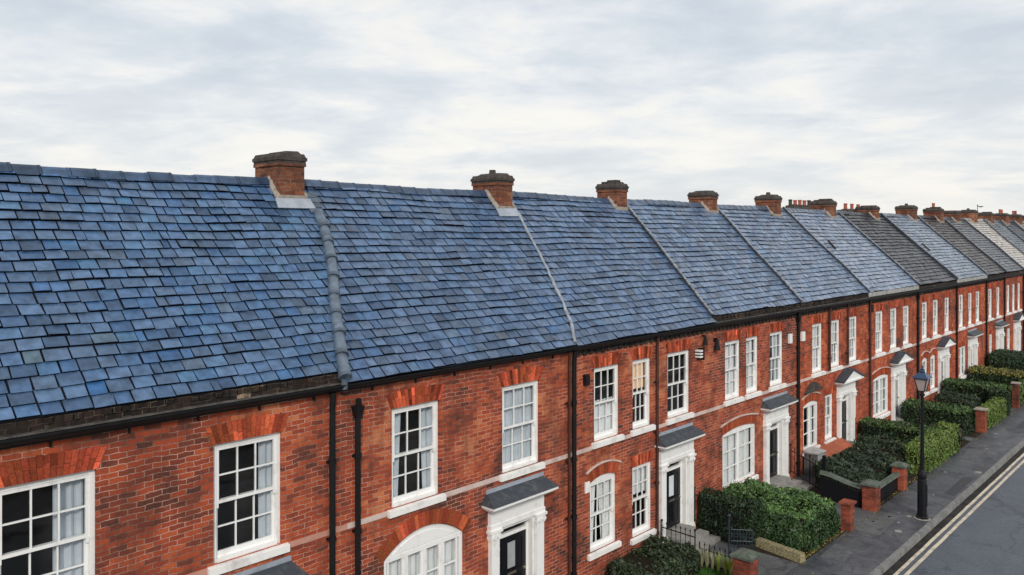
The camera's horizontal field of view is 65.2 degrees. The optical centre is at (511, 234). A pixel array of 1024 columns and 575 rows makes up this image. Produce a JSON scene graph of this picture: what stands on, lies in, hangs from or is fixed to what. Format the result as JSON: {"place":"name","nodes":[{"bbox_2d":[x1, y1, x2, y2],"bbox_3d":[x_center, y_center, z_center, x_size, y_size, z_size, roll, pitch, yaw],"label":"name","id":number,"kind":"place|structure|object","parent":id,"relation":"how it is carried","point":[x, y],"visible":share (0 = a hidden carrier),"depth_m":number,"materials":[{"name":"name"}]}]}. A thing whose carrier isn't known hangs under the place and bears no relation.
{"place":"outdoors","nodes":[
{"label":"outdoors","id":0,"kind":"place"},
{"bbox_2d":[0,0,1023,214],"label":"sky","id":1,"kind":"structure","parent":0,"point":[886,104],"materials":[{"name":"white"}]},
{"bbox_2d":[693,566,726,574],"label":"grass","id":2,"kind":"structure","parent":0,"point":[709,569],"depth_m":18.65,"materials":[{"name":"green plant"}]},
{"bbox_2d":[700,406,1015,574],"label":"garden path","id":3,"kind":"structure","parent":0,"point":[769,565],"depth_m":19.63,"materials":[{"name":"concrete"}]},
{"bbox_2d":[694,486,744,547],"bbox_3d":[5.331,7.277,20.617,0.112,1.245,1.549,0,0,-40],"label":"railing","id":4,"kind":"object","parent":3,"relation":"on","point":[726,512],"visible":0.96,"depth_m":20.66,"materials":[{"name":"black metal"}]},
{"bbox_2d":[727,514,752,555],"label":"iron gate","id":5,"kind":"structure","parent":3,"relation":"on","point":[734,540],"depth_m":19.63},
{"bbox_2d":[803,446,826,475],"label":"stone pillar","id":6,"kind":"structure","parent":3,"relation":"on","point":[816,453],"depth_m":26.28,"materials":[{"name":"stone"}]},
{"bbox_2d":[697,395,1021,574],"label":"garden soil","id":7,"kind":"structure","parent":0,"point":[974,434],"depth_m":20.95,"materials":[{"name":"soil"}]},
{"bbox_2d":[0,151,354,574],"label":"terraced house","id":8,"kind":"structure","parent":7,"relation":"on","point":[175,374],"depth_m":11.93,"materials":[{"name":"red brick"}]},
{"bbox_2d":[0,469,94,574],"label":"window","id":9,"kind":"structure","parent":8,"relation":"in","point":[73,543],"depth_m":10.29,"materials":[{"name":"white paint"}]},
{"bbox_2d":[208,432,289,574],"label":"window","id":10,"kind":"structure","parent":8,"relation":"in","point":[268,491],"depth_m":12.12,"materials":[{"name":"white paint"}]},
{"bbox_2d":[304,170,582,574],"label":"terraced house","id":11,"kind":"structure","parent":7,"relation":"on","point":[461,412],"depth_m":15.74,"materials":[{"name":"red brick"}]},
{"bbox_2d":[387,400,445,518],"bbox_3d":[-1.759,3.961,14.346,0.286,1.858,1.310,0,0,43],"label":"window","id":12,"kind":"structure","parent":11,"relation":"in","point":[428,411],"depth_m":14.47,"materials":[{"name":"white paint"}]},
{"bbox_2d":[384,523,461,574],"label":"window","id":13,"kind":"structure","parent":11,"relation":"in","point":[432,549],"depth_m":14.60,"materials":[{"name":"white paint"}]},
{"bbox_2d":[500,529,525,574],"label":"door","id":14,"kind":"structure","parent":11,"relation":"in","point":[512,547],"depth_m":16.32,"materials":[{"name":"black paint"}]},
{"bbox_2d":[499,380,544,481],"bbox_3d":[0.142,3.961,16.388,0.289,1.858,1.330,0,0,43],"label":"window","id":15,"kind":"structure","parent":11,"relation":"in","point":[519,401],"depth_m":16.49,"materials":[{"name":"white paint"}]},
{"bbox_2d":[512,180,719,574],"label":"terraced house","id":16,"kind":"structure","parent":7,"relation":"on","point":[640,312],"depth_m":20.02,"materials":[{"name":"red brick"}]},
{"bbox_2d":[587,473,621,560],"bbox_3d":[2.054,6.405,18.440,0.289,1.810,1.220,0,0,43],"label":"window","id":17,"kind":"structure","parent":16,"relation":"in","point":[606,513],"depth_m":18.59,"materials":[{"name":"white paint"}]},
{"bbox_2d":[591,364,624,448],"bbox_3d":[2.146,3.931,18.539,0.290,1.798,1.190,0,0,43],"label":"window","id":18,"kind":"structure","parent":16,"relation":"in","point":[606,409],"depth_m":18.66,"materials":[{"name":"white paint"}]},
{"bbox_2d":[630,357,655,436],"bbox_3d":[3.126,3.931,19.587,0.284,1.798,1.000,0,0,43],"label":"window","id":19,"kind":"structure","parent":16,"relation":"in","point":[638,376],"depth_m":19.69,"materials":[{"name":"white paint"}]},
{"bbox_2d":[630,461,656,545],"bbox_3d":[3.134,6.516,19.600,0.290,1.828,1.050,0,0,43],"label":"window","id":20,"kind":"structure","parent":16,"relation":"in","point":[640,473],"depth_m":19.71,"materials":[{"name":"white paint"}]},
{"bbox_2d":[667,467,680,527],"bbox_3d":[4.129,6.840,20.716,0.132,1.480,0.900,0,0,43],"label":"door","id":21,"kind":"structure","parent":16,"relation":"in","point":[673,476],"depth_m":20.80,"materials":[{"name":"black paint"}]},
{"bbox_2d":[665,350,693,424],"bbox_3d":[4.312,3.931,20.819,0.230,1.798,1.300,0,0,43],"label":"window","id":22,"kind":"structure","parent":16,"relation":"in","point":[684,409],"depth_m":20.96,"materials":[{"name":"white paint"}]},
{"bbox_2d":[605,533,702,574],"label":"shrub","id":23,"kind":"object","parent":7,"relation":"on","point":[654,555],"visible":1,"depth_m":18.32,"materials":[{"name":"green plant"}]},
{"bbox_2d":[661,519,695,548],"bbox_3d":[4.069,7.487,19.583,0.056,0.825,1.007,0,0,-45],"label":"railing","id":24,"kind":"object","parent":7,"relation":"on","point":[680,532],"visible":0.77,"depth_m":19.53,"materials":[{"name":"black metal"}]},
{"bbox_2d":[699,546,705,566],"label":"spiky plant","id":25,"kind":"object","parent":7,"relation":"on","point":[701,558],"visible":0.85,"depth_m":19.02,"materials":[{"name":"green plant"}]},
{"bbox_2d":[702,547,712,568],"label":"spiky plant","id":26,"kind":"object","parent":7,"relation":"on","point":[706,559],"visible":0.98,"depth_m":18.92,"materials":[{"name":"green plant"}]},
{"bbox_2d":[709,554,715,570],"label":"spiky plant","id":27,"kind":"object","parent":7,"relation":"on","point":[712,562],"visible":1,"depth_m":18.77,"materials":[{"name":"green plant"}]},
{"bbox_2d":[699,541,732,571],"bbox_3d":[4.990,7.625,18.738,1.390,0.550,0.035,0,0,44],"label":"railing","id":28,"kind":"object","parent":7,"relation":"on","point":[714,552],"visible":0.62,"depth_m":18.92,"materials":[{"name":"black metal"}]},
{"bbox_2d":[714,552,723,572],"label":"spiky plant","id":29,"kind":"object","parent":7,"relation":"on","point":[718,560],"visible":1,"depth_m":18.69,"materials":[{"name":"green plant"}]},
{"bbox_2d":[627,190,811,492],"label":"terraced house","id":30,"kind":"structure","parent":7,"relation":"on","point":[750,297],"depth_m":24.42,"materials":[{"name":"red brick"}]},
{"bbox_2d":[723,339,744,406],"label":"window","id":31,"kind":"structure","parent":30,"relation":"in","point":[731,372],"depth_m":23.15,"materials":[{"name":"white paint"}]},
{"bbox_2d":[723,423,758,488],"bbox_3d":[6.574,6.430,23.250,0.346,1.760,2.200,0,0,43],"label":"window","id":32,"kind":"structure","parent":30,"relation":"in","point":[736,441],"depth_m":23.41,"materials":[{"name":"white paint"}]},
{"bbox_2d":[745,336,761,399],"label":"window","id":33,"kind":"structure","parent":30,"relation":"in","point":[751,367],"depth_m":24.01,"materials":[{"name":"white paint"}]},
{"bbox_2d":[770,428,777,477],"bbox_3d":[8.104,6.840,24.981,0.132,1.480,0.900,0,0,43],"label":"door","id":34,"kind":"structure","parent":30,"relation":"in","point":[773,433],"depth_m":25.09,"materials":[{"name":"black paint"}]},
{"bbox_2d":[769,331,786,391],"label":"window","id":35,"kind":"structure","parent":30,"relation":"in","point":[776,361],"depth_m":25.25,"materials":[{"name":"white paint"}]},
{"bbox_2d":[721,557,728,573],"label":"spiky plant","id":36,"kind":"object","parent":7,"relation":"on","point":[725,566],"visible":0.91,"depth_m":18.60,"materials":[{"name":"green plant"}]},
{"bbox_2d":[726,557,732,574],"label":"spiky plant","id":37,"kind":"object","parent":7,"relation":"on","point":[730,566],"visible":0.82,"depth_m":18.43,"materials":[{"name":"green plant"}]},
{"bbox_2d":[697,486,764,545],"bbox_3d":[5.697,7.330,20.945,1.813,1.191,0.754,0,0,43],"label":"hedge","id":38,"kind":"object","parent":7,"relation":"on","point":[741,505],"visible":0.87,"depth_m":20.74,"materials":[{"name":"green plant"}]},
{"bbox_2d":[729,548,760,574],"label":"brick pier","id":39,"kind":"structure","parent":7,"relation":"on","point":[745,561],"depth_m":17.34,"materials":[{"name":"brick"}]},
{"bbox_2d":[718,477,841,552],"bbox_3d":[7.057,7.319,21.423,2.954,1.268,2.591,0,0,43],"label":"hedge","id":40,"kind":"object","parent":7,"relation":"on","point":[802,520],"visible":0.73,"depth_m":20.48,"materials":[{"name":"green plant"}]},
{"bbox_2d":[754,536,805,563],"bbox_3d":[6.563,7.800,19.897,0.242,0.200,1.534,0,0,-37],"label":"garden edging","id":41,"kind":"object","parent":7,"relation":"on","point":[792,554],"visible":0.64,"depth_m":19.70,"materials":[{"name":"stone"}]},
{"bbox_2d":[717,192,873,474],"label":"terraced house","id":42,"kind":"structure","parent":7,"relation":"on","point":[830,288],"depth_m":28.83,"materials":[{"name":"orange brick"}]},
{"bbox_2d":[802,401,820,455],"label":"window","id":43,"kind":"structure","parent":42,"relation":"in","point":[808,406],"depth_m":27.11,"materials":[{"name":"white paint"}]},
{"bbox_2d":[811,323,825,377],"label":"window","id":44,"kind":"structure","parent":42,"relation":"in","point":[816,328],"depth_m":27.59,"materials":[{"name":"white paint"}]},
{"bbox_2d":[824,393,835,443],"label":"window","id":45,"kind":"structure","parent":42,"relation":"in","point":[829,415],"depth_m":28.32,"materials":[{"name":"white paint"}]},
{"bbox_2d":[830,319,842,371],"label":"window","id":46,"kind":"structure","parent":42,"relation":"in","point":[834,323],"depth_m":28.75,"materials":[{"name":"white paint"}]},
{"bbox_2d":[842,400,846,439],"bbox_3d":[12.058,6.840,29.224,0.132,1.480,0.900,0,0,43],"label":"door","id":47,"kind":"structure","parent":42,"relation":"in","point":[844,420],"depth_m":29.40,"materials":[{"name":"black paint"}]},
{"bbox_2d":[849,316,860,365],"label":"window","id":48,"kind":"structure","parent":42,"relation":"in","point":[852,320],"depth_m":30.00,"materials":[{"name":"white paint"}]},
{"bbox_2d":[855,418,873,438],"bbox_3d":[12.955,7.237,29.448,0.659,0.925,0.057,0,0,38],"label":"railing","id":49,"kind":"object","parent":42,"relation":"attached to","point":[862,425],"visible":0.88,"depth_m":29.53,"materials":[{"name":"black metal"}]},
{"bbox_2d":[790,444,828,489],"bbox_3d":[9.257,7.287,24.874,0.130,1.225,1.564,0,0,-26],"label":"railing","id":50,"kind":"object","parent":7,"relation":"on","point":[809,466],"visible":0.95,"depth_m":25.07,"materials":[{"name":"black metal"}]},
{"bbox_2d":[822,455,825,477],"bbox_3d":[9.612,7.345,24.635,0.100,1.110,0.100,0,0,43],"label":"post","id":51,"kind":"object","parent":7,"relation":"on","point":[823,461],"visible":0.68,"depth_m":24.60,"materials":[{"name":"black metal"}]},
{"bbox_2d":[820,437,852,457],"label":"garden path","id":52,"kind":"structure","parent":7,"relation":"on","point":[836,445],"depth_m":27.72,"materials":[{"name":"brick"}]},
{"bbox_2d":[819,470,861,506],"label":"garden wall","id":53,"kind":"structure","parent":7,"relation":"on","point":[836,492],"depth_m":23.55,"materials":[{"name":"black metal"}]},
{"bbox_2d":[838,498,856,531],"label":"brick pier","id":54,"kind":"structure","parent":7,"relation":"on","point":[847,515],"depth_m":21.34,"materials":[{"name":"brick"}]},
{"bbox_2d":[782,199,922,423],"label":"terraced house","id":55,"kind":"structure","parent":7,"relation":"on","point":[893,336],"depth_m":33.43,"materials":[{"name":"orange brick"}]},
{"bbox_2d":[875,311,885,357],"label":"window","id":56,"kind":"structure","parent":55,"relation":"in","point":[879,313],"depth_m":32.10,"materials":[{"name":"white paint"}]},
{"bbox_2d":[873,374,890,418],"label":"window","id":57,"kind":"structure","parent":55,"relation":"in","point":[880,384],"depth_m":32.08,"materials":[{"name":"white paint"}]},
{"bbox_2d":[889,308,899,352],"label":"window","id":58,"kind":"structure","parent":55,"relation":"in","point":[892,311],"depth_m":33.37,"materials":[{"name":"white paint"}]},
{"bbox_2d":[895,379,898,414],"bbox_3d":[16.013,6.840,33.467,0.132,1.480,0.900,0,0,43],"label":"door","id":59,"kind":"structure","parent":55,"relation":"in","point":[896,381],"depth_m":33.64,"materials":[{"name":"wood"}]},
{"bbox_2d":[902,305,911,348],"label":"window","id":60,"kind":"structure","parent":55,"relation":"in","point":[905,308],"depth_m":34.55,"materials":[{"name":"white paint"}]},
{"bbox_2d":[813,445,910,490],"bbox_3d":[11.314,7.461,25.883,2.234,0.988,3.702,0,0,43],"label":"shrub","id":61,"kind":"object","parent":7,"relation":"on","point":[858,464],"visible":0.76,"depth_m":25.20,"materials":[{"name":"green plant"}]},
{"bbox_2d":[860,479,882,511],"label":"brick pier","id":62,"kind":"structure","parent":7,"relation":"on","point":[870,494],"depth_m":22.91,"materials":[{"name":"brick"}]},
{"bbox_2d":[852,434,908,458],"bbox_3d":[13.020,7.533,28.195,2.049,0.849,2.162,0,0,43],"label":"shrub","id":63,"kind":"object","parent":7,"relation":"on","point":[890,444],"visible":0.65,"depth_m":27.89,"materials":[{"name":"green plant"}]},
{"bbox_2d":[880,472,899,502],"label":"garden wall","id":64,"kind":"structure","parent":7,"relation":"on","point":[888,487],"depth_m":24.11,"materials":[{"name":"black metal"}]},
{"bbox_2d":[858,416,936,441],"bbox_3d":[14.128,7.370,29.338,2.670,1.147,1.023,0,0,43],"label":"hedge","id":65,"kind":"object","parent":7,"relation":"on","point":[900,430],"visible":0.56,"depth_m":29.25,"materials":[{"name":"green plant"}]},
{"bbox_2d":[838,203,960,402],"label":"terraced house","id":66,"kind":"structure","parent":7,"relation":"on","point":[934,277],"depth_m":37.98,"materials":[{"name":"orange brick"}]},
{"bbox_2d":[921,301,929,342],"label":"window","id":67,"kind":"structure","parent":66,"relation":"in","point":[925,303],"depth_m":36.48,"materials":[{"name":"white paint"}]},
{"bbox_2d":[922,357,929,396],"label":"window","id":68,"kind":"structure","parent":66,"relation":"in","point":[924,360],"depth_m":36.43,"materials":[{"name":"white paint"}]},
{"bbox_2d":[930,354,937,393],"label":"window","id":69,"kind":"structure","parent":66,"relation":"in","point":[932,360],"depth_m":37.35,"materials":[{"name":"white paint"}]},
{"bbox_2d":[932,299,940,338],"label":"window","id":70,"kind":"structure","parent":66,"relation":"in","point":[934,301],"depth_m":37.71,"materials":[{"name":"white paint"}]},
{"bbox_2d":[944,297,951,335],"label":"window","id":71,"kind":"structure","parent":66,"relation":"in","point":[947,298],"depth_m":39.06,"materials":[{"name":"white paint"}]},
{"bbox_2d":[890,461,909,490],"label":"brick pier","id":72,"kind":"structure","parent":7,"relation":"on","point":[899,467],"depth_m":24.72,"materials":[{"name":"brick"}]},
{"bbox_2d":[902,421,960,474],"bbox_3d":[14.688,7.391,27.931,0.871,1.121,4.485,0,0,43],"label":"hedge","id":73,"kind":"object","parent":7,"relation":"on","point":[941,442],"visible":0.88,"depth_m":27.35,"materials":[{"name":"green plant"}]},
{"bbox_2d":[883,203,989,379],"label":"terraced house","id":74,"kind":"structure","parent":7,"relation":"on","point":[972,304],"depth_m":42.49,"materials":[{"name":"orange brick"}]},
{"bbox_2d":[958,294,965,330],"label":"window","id":75,"kind":"structure","parent":74,"relation":"in","point":[960,296],"depth_m":40.93,"materials":[{"name":"white paint"}]},
{"bbox_2d":[959,346,967,378],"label":"window","id":76,"kind":"structure","parent":74,"relation":"in","point":[962,349],"depth_m":40.81,"materials":[{"name":"white paint"}]},
{"bbox_2d":[968,293,973,327],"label":"window","id":77,"kind":"structure","parent":74,"relation":"in","point":[969,294],"depth_m":42.14,"materials":[{"name":"white paint"}]},
{"bbox_2d":[975,291,981,324],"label":"window","id":78,"kind":"structure","parent":74,"relation":"in","point":[977,292],"depth_m":43.34,"materials":[{"name":"white paint"}]},
{"bbox_2d":[899,398,974,435],"bbox_3d":[17.296,7.381,32.614,2.683,1.170,1.354,0,0,43],"label":"hedge","id":79,"kind":"object","parent":7,"relation":"on","point":[938,412],"visible":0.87,"depth_m":32.21,"materials":[{"name":"green plant"}]},
{"bbox_2d":[928,422,966,443],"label":"shrub","id":80,"kind":"object","parent":7,"relation":"on","point":[961,434],"visible":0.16,"depth_m":30.51,"materials":[{"name":"green plant"}]},
{"bbox_2d":[933,390,982,412],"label":"shrub","id":81,"kind":"object","parent":7,"relation":"on","point":[953,397],"visible":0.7,"depth_m":35.00,"materials":[{"name":"green plant"}]},
{"bbox_2d":[918,203,1009,353],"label":"terraced house","id":82,"kind":"structure","parent":7,"relation":"on","point":[935,219],"depth_m":46.61,"materials":[{"name":"orange brick"}]},
{"bbox_2d":[989,334,991,352],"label":"window","id":83,"kind":"structure","parent":82,"relation":"in","point":[990,336],"depth_m":45.37,"materials":[{"name":"white paint"}]},
{"bbox_2d":[988,289,993,320],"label":"window","id":84,"kind":"structure","parent":82,"relation":"in","point":[989,290],"depth_m":45.33,"materials":[{"name":"white paint"}]},
{"bbox_2d":[996,287,1001,318],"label":"window","id":85,"kind":"structure","parent":82,"relation":"in","point":[1000,316],"depth_m":46.69,"materials":[{"name":"white paint"}]},
{"bbox_2d":[941,377,1007,405],"bbox_3d":[21.302,7.309,36.868,2.687,1.286,1.240,0,0,43],"label":"hedge","id":86,"kind":"object","parent":7,"relation":"on","point":[959,385],"visible":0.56,"depth_m":36.66,"materials":[{"name":"green plant"}]},
{"bbox_2d":[974,407,988,432],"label":"brick pier","id":87,"kind":"structure","parent":7,"relation":"on","point":[981,419],"depth_m":31.99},
{"bbox_2d":[944,210,1023,351],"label":"terraced house","id":88,"kind":"structure","parent":7,"relation":"on","point":[1014,295],"depth_m":49.97,"materials":[{"name":"orange brick"}]},
{"bbox_2d":[1007,328,1009,349],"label":"window","id":89,"kind":"structure","parent":88,"relation":"in","point":[1008,330],"depth_m":48.70,"materials":[{"name":"white paint"}]},
{"bbox_2d":[1006,285,1011,314],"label":"window","id":90,"kind":"structure","parent":88,"relation":"in","point":[1007,313],"depth_m":48.56,"materials":[{"name":"white paint"}]},
{"bbox_2d":[1012,284,1016,313],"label":"window","id":91,"kind":"structure","parent":88,"relation":"in","point":[1013,311],"depth_m":49.60,"materials":[{"name":"white paint"}]},
{"bbox_2d":[1017,283,1021,311],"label":"window","id":92,"kind":"structure","parent":88,"relation":"in","point":[1019,310],"depth_m":50.75,"materials":[{"name":"white paint"}]},
{"bbox_2d":[974,396,1007,428],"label":"hedge","id":93,"kind":"object","parent":7,"relation":"on","point":[997,410],"visible":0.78,"depth_m":33.68,"materials":[{"name":"green plant"}]},
{"bbox_2d":[959,205,1023,271],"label":"terraced house","id":94,"kind":"structure","parent":7,"relation":"on","point":[994,235],"depth_m":53.88,"materials":[{"name":"orange brick"}]},
{"bbox_2d":[968,364,1023,389],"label":"hedge","id":95,"kind":"object","parent":7,"relation":"on","point":[984,373],"visible":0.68,"depth_m":39.99,"materials":[{"name":"green plant"}]},
{"bbox_2d":[987,387,1011,415],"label":"hedge","id":96,"kind":"object","parent":7,"relation":"on","point":[994,392],"visible":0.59,"depth_m":35.20,"materials":[{"name":"green plant"}]},
{"bbox_2d":[978,212,1023,253],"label":"terraced house","id":97,"kind":"structure","parent":7,"relation":"on","point":[1011,236],"depth_m":57.39,"materials":[{"name":"orange brick"}]},
{"bbox_2d":[986,349,1023,370],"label":"hedge","id":98,"kind":"object","parent":7,"relation":"on","point":[1007,358],"visible":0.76,"depth_m":43.24,"materials":[{"name":"green plant"}]},
{"bbox_2d":[994,209,1023,239],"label":"terraced house","id":99,"kind":"structure","parent":7,"relation":"on","point":[1002,217],"depth_m":60.81,"materials":[{"name":"orange brick"}]},
{"bbox_2d":[1011,381,1020,407],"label":"brick pier","id":100,"kind":"structure","parent":7,"relation":"on","point":[1015,394],"depth_m":36.47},
{"bbox_2d":[1008,379,1023,405],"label":"hedge","id":101,"kind":"object","parent":7,"relation":"on","point":[1021,391],"visible":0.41,"depth_m":37.25,"materials":[{"name":"green plant"}]},
{"bbox_2d":[1009,211,1023,228],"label":"terraced house","id":102,"kind":"structure","parent":7,"relation":"on","point":[1016,217],"depth_m":64.07,"materials":[{"name":"orange brick"}]},
{"bbox_2d":[786,404,1023,574],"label":"pavement","id":103,"kind":"structure","parent":0,"point":[865,560],"depth_m":23.34,"materials":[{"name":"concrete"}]},
{"bbox_2d":[820,544,857,561],"bbox_3d":[8.137,7.896,19.892,0.565,0.001,1.171,0,0,40],"label":"pavement patch","id":104,"kind":"object","parent":103,"relation":"on","point":[843,553],"visible":1,"depth_m":19.88,"materials":[{"name":"concrete"}]},
{"bbox_2d":[854,511,898,535],"bbox_3d":[10.024,7.896,21.961,0.780,0.001,2.000,0,0,43],"label":"pavement patch","id":105,"kind":"object","parent":103,"relation":"on","point":[872,525],"visible":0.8,"depth_m":21.91,"materials":[{"name":"concrete"}]},
{"bbox_2d":[795,411,1018,572],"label":"fallen leaves","id":106,"kind":"object","parent":103,"relation":"on","point":[815,550],"visible":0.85,"depth_m":21.16,"materials":[{"name":"brown plant"}]},
{"bbox_2d":[912,365,932,520],"bbox_3d":[11.434,5.745,22.301,0.430,4.310,0.477,0,0,43],"label":"street lamp","id":107,"kind":"object","parent":103,"relation":"on","point":[922,377],"visible":1,"depth_m":22.24,"materials":[{"name":"metal"}]},
{"bbox_2d":[944,477,973,495],"bbox_3d":[14.072,7.896,25.160,0.320,0.001,2.400,0,0,43],"label":"pavement patch","id":108,"kind":"object","parent":103,"relation":"on","point":[955,489],"visible":1,"depth_m":25.09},
{"bbox_2d":[959,449,985,460],"bbox_3d":[16.554,7.896,28.725,0.555,0.001,1.770,0,0,40],"label":"pavement patch","id":109,"kind":"object","parent":103,"relation":"on","point":[973,454],"visible":1,"depth_m":28.74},
{"bbox_2d":[883,447,1023,574],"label":"road","id":110,"kind":"structure","parent":0,"point":[986,537],"depth_m":20.98,"materials":[{"name":"asphalt"}]},
{"bbox_2d":[868,439,1023,574],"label":"kerb","id":111,"kind":"structure","parent":110,"relation":"on","point":[884,566],"depth_m":22.45,"materials":[{"name":"concrete"}]},
{"bbox_2d":[882,447,1023,574],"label":"road gutter","id":112,"kind":"object","parent":110,"relation":"on","point":[913,550],"depth_m":22.59,"materials":[{"name":"concrete"}]},
{"bbox_2d":[893,453,1023,574],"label":"road marking","id":113,"kind":"object","parent":110,"relation":"on","point":[913,557],"visible":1,"depth_m":22.39,"materials":[{"name":"paint"}]},
{"bbox_2d":[904,460,1023,574],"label":"road marking","id":114,"kind":"object","parent":110,"relation":"on","point":[925,556],"visible":1,"depth_m":22.19,"materials":[{"name":"paint"}]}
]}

